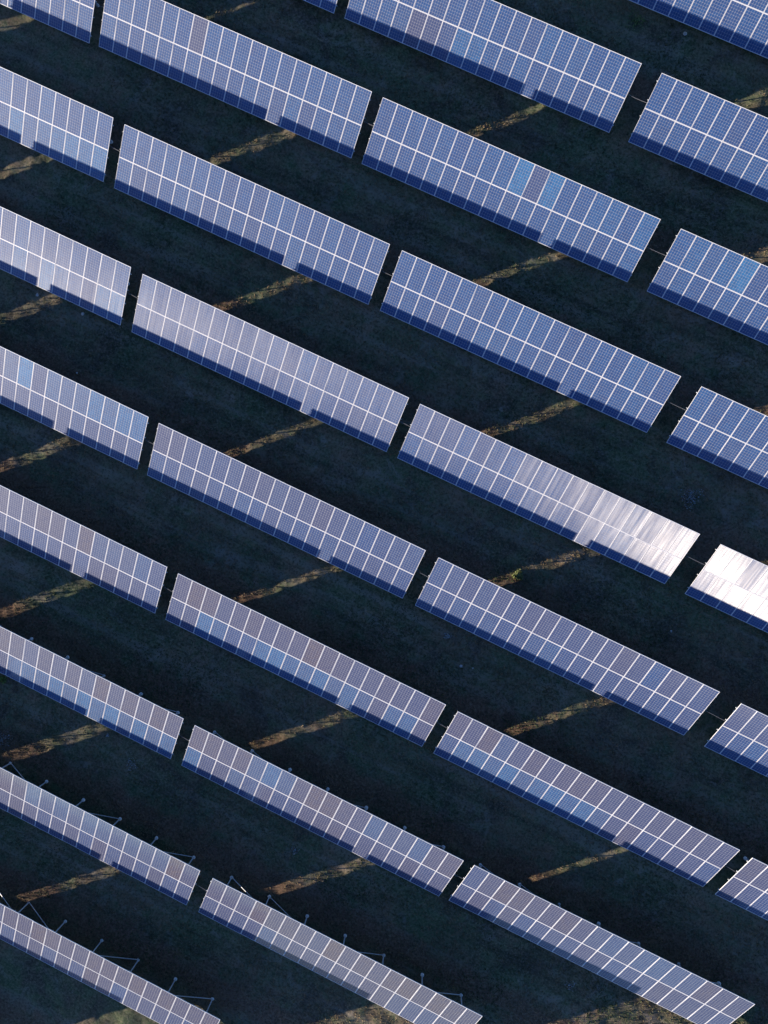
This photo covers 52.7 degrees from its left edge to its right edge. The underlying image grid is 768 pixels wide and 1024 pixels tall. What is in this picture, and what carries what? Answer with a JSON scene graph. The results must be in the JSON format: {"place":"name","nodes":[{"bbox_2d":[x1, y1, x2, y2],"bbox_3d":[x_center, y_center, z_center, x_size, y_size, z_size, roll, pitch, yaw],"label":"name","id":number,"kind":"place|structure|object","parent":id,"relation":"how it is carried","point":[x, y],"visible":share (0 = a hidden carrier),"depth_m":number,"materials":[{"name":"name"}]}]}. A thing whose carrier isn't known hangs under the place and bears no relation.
{"place":"outdoors","nodes":[
{"label":"outdoors","id":0,"kind":"place"},
{"bbox_2d":[0,0,767,1023],"bbox_3d":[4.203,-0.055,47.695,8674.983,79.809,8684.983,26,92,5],"label":"ground","id":1,"kind":"structure","parent":0,"point":[34,990],"depth_m":48.86,"materials":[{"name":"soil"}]},
{"bbox_2d":[0,675,6,684],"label":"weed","id":2,"kind":"object","parent":1,"relation":"on","point":[2,681],"visible":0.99,"depth_m":50.36,"materials":[{"name":"green plant"}]},
{"bbox_2d":[0,731,12,745],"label":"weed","id":3,"kind":"object","parent":1,"relation":"on","point":[4,737],"visible":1,"depth_m":50.37,"materials":[{"name":"green plant"}]},
{"bbox_2d":[0,0,99,42],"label":"solar table","id":4,"kind":"object","parent":1,"relation":"on","point":[74,18],"visible":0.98,"depth_m":49.31,"materials":[{"name":"blue glass"}]},
{"bbox_2d":[0,67,113,181],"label":"solar table","id":5,"kind":"object","parent":1,"relation":"on","point":[57,126],"visible":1,"depth_m":48.69,"materials":[{"name":"blue glass"}]},
{"bbox_2d":[0,206,130,324],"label":"solar table","id":6,"kind":"object","parent":1,"relation":"on","point":[67,269],"visible":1,"depth_m":48.63,"materials":[{"name":"blue glass"}]},
{"bbox_2d":[0,346,148,468],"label":"solar table","id":7,"kind":"object","parent":1,"relation":"on","point":[75,410],"visible":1,"depth_m":48.59,"materials":[{"name":"blue glass"}]},
{"bbox_2d":[0,485,166,612],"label":"solar table","id":8,"kind":"object","parent":1,"relation":"on","point":[96,558],"visible":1,"depth_m":48.53,"materials":[{"name":"blue glass"}]},
{"bbox_2d":[0,625,183,758],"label":"solar table","id":9,"kind":"object","parent":1,"relation":"on","point":[93,696],"visible":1,"depth_m":48.50,"materials":[{"name":"blue glass"}]},
{"bbox_2d":[0,762,199,904],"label":"solar table","id":10,"kind":"object","parent":1,"relation":"on","point":[150,865],"visible":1,"depth_m":48.47,"materials":[{"name":"blue glass"}]},
{"bbox_2d":[0,893,219,1023],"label":"solar table","id":11,"kind":"object","parent":1,"relation":"on","point":[84,965],"visible":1,"depth_m":48.47,"materials":[{"name":"blue glass"}]},
{"bbox_2d":[99,0,371,157],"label":"solar table","id":12,"kind":"object","parent":1,"relation":"on","point":[332,124],"visible":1,"depth_m":47.98,"materials":[{"name":"blue glass"}]},
{"bbox_2d":[114,124,389,304],"bbox_3d":[-8.392,-18.325,48.238,18.120,2.619,3.458,25,92,3],"label":"solar table","id":13,"kind":"object","parent":1,"relation":"on","point":[337,255],"visible":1,"depth_m":47.83,"materials":[{"name":"blue glass"}]},
{"bbox_2d":[132,274,408,451],"bbox_3d":[-7.256,-9.143,48.147,18.120,2.616,3.456,25,92,4],"label":"solar table","id":14,"kind":"object","parent":1,"relation":"on","point":[290,374],"visible":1,"depth_m":47.74,"materials":[{"name":"blue glass"}]},
{"bbox_2d":[147,423,425,597],"bbox_3d":[-6.259,-0.038,48.088,18.120,2.602,3.457,25,92,4],"label":"solar table","id":15,"kind":"object","parent":1,"relation":"on","point":[250,495],"visible":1,"depth_m":47.68,"materials":[{"name":"blue glass"}]},
{"bbox_2d":[165,573,445,745],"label":"solar table","id":16,"kind":"object","parent":1,"relation":"on","point":[220,620],"visible":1,"depth_m":47.59,"materials":[{"name":"blue glass"}]},
{"bbox_2d":[304,0,337,12],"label":"solar table","id":17,"kind":"object","parent":1,"relation":"on","point":[329,5],"visible":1,"depth_m":48.40,"materials":[{"name":"blue glass"}]},
{"bbox_2d":[182,725,463,895],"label":"solar table","id":18,"kind":"object","parent":1,"relation":"on","point":[388,846],"visible":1,"depth_m":47.48,"materials":[{"name":"blue glass"}]},
{"bbox_2d":[199,876,481,1023],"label":"solar table","id":19,"kind":"object","parent":1,"relation":"on","point":[372,980],"visible":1,"depth_m":47.44,"materials":[{"name":"blue glass"}]},
{"bbox_2d":[345,0,641,132],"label":"solar table","id":20,"kind":"object","parent":1,"relation":"on","point":[495,24],"visible":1,"depth_m":46.90,"materials":[{"name":"blue glass"}]},
{"bbox_2d":[362,97,660,281],"bbox_3d":[7.405,-19.407,47.160,18.120,2.605,3.460,25,92,4],"label":"solar table","id":21,"kind":"object","parent":1,"relation":"on","point":[444,149],"visible":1,"depth_m":46.76,"materials":[{"name":"blue glass"}]},
{"bbox_2d":[511,569,522,580],"bbox_3d":[8.329,3.878,47.987,0.750,0.504,0.761,26,92,5],"label":"bush","id":22,"kind":"object","parent":1,"relation":"on","point":[518,574],"visible":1,"depth_m":47.98,"materials":[{"name":"green plant"}]},
{"bbox_2d":[380,250,680,432],"bbox_3d":[8.549,-10.222,47.056,18.120,2.615,3.458,25,92,4],"label":"solar table","id":23,"kind":"object","parent":1,"relation":"on","point":[637,395],"visible":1,"depth_m":46.65,"materials":[{"name":"blue glass"}]},
{"bbox_2d":[397,404,699,583],"bbox_3d":[9.623,-1.047,46.981,18.120,2.605,3.457,25,92,4],"label":"solar table","id":24,"kind":"object","parent":1,"relation":"on","point":[634,536],"visible":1,"depth_m":46.57,"materials":[{"name":"blue glass"}]},
{"bbox_2d":[415,558,719,734],"bbox_3d":[10.719,8.095,46.868,18.120,2.634,3.457,25,92,4],"label":"solar table","id":25,"kind":"object","parent":1,"relation":"on","point":[622,675],"visible":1,"depth_m":46.45,"materials":[{"name":"blue glass"}]},
{"bbox_2d":[434,711,739,886],"bbox_3d":[11.856,17.233,46.805,18.120,2.625,3.460,25,92,4],"label":"solar table","id":26,"kind":"object","parent":1,"relation":"on","point":[613,815],"visible":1,"depth_m":46.38,"materials":[{"name":"blue glass"}]},
{"bbox_2d":[449,863,754,1023],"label":"solar table","id":27,"kind":"object","parent":1,"relation":"on","point":[598,950],"visible":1,"depth_m":46.48,"materials":[{"name":"blue glass"}]},
{"bbox_2d":[627,7,646,29],"bbox_3d":[15.556,-30.078,47.661,1.451,0.294,1.585,26,92,5],"label":"weed","id":28,"kind":"object","parent":1,"relation":"on","point":[633,20],"visible":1,"depth_m":47.66,"materials":[{"name":"green plant"}]},
{"bbox_2d":[681,489,703,508],"bbox_3d":[18.727,-0.889,47.384,1.458,0.330,1.534,26,92,5],"label":"weed","id":29,"kind":"object","parent":1,"relation":"on","point":[692,493],"visible":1,"depth_m":47.38,"materials":[{"name":"green plant"}]},
{"bbox_2d":[628,73,767,201],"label":"solar table","id":30,"kind":"object","parent":1,"relation":"on","point":[671,99],"visible":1,"depth_m":46.02,"materials":[{"name":"blue glass"}]},
{"bbox_2d":[629,0,767,58],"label":"solar table","id":31,"kind":"object","parent":1,"relation":"on","point":[747,28],"visible":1,"depth_m":46.48,"materials":[{"name":"blue glass"}]},
{"bbox_2d":[647,229,767,344],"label":"solar table","id":32,"kind":"object","parent":1,"relation":"on","point":[712,281],"visible":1,"depth_m":45.99,"materials":[{"name":"blue glass"}]},
{"bbox_2d":[666,386,767,488],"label":"solar table","id":33,"kind":"object","parent":1,"relation":"on","point":[721,431],"visible":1,"depth_m":45.96,"materials":[{"name":"blue glass"}]},
{"bbox_2d":[685,544,767,632],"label":"solar table","id":34,"kind":"object","parent":1,"relation":"on","point":[731,582],"visible":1,"depth_m":45.95,"materials":[{"name":"white glass"}]},
{"bbox_2d":[704,703,767,776],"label":"solar table","id":35,"kind":"object","parent":1,"relation":"on","point":[740,735],"visible":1,"depth_m":45.95,"materials":[{"name":"blue glass"}]},
{"bbox_2d":[715,856,767,919],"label":"solar table","id":36,"kind":"object","parent":1,"relation":"on","point":[745,886],"visible":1,"depth_m":46.00,"materials":[{"name":"blue glass"}]}
]}

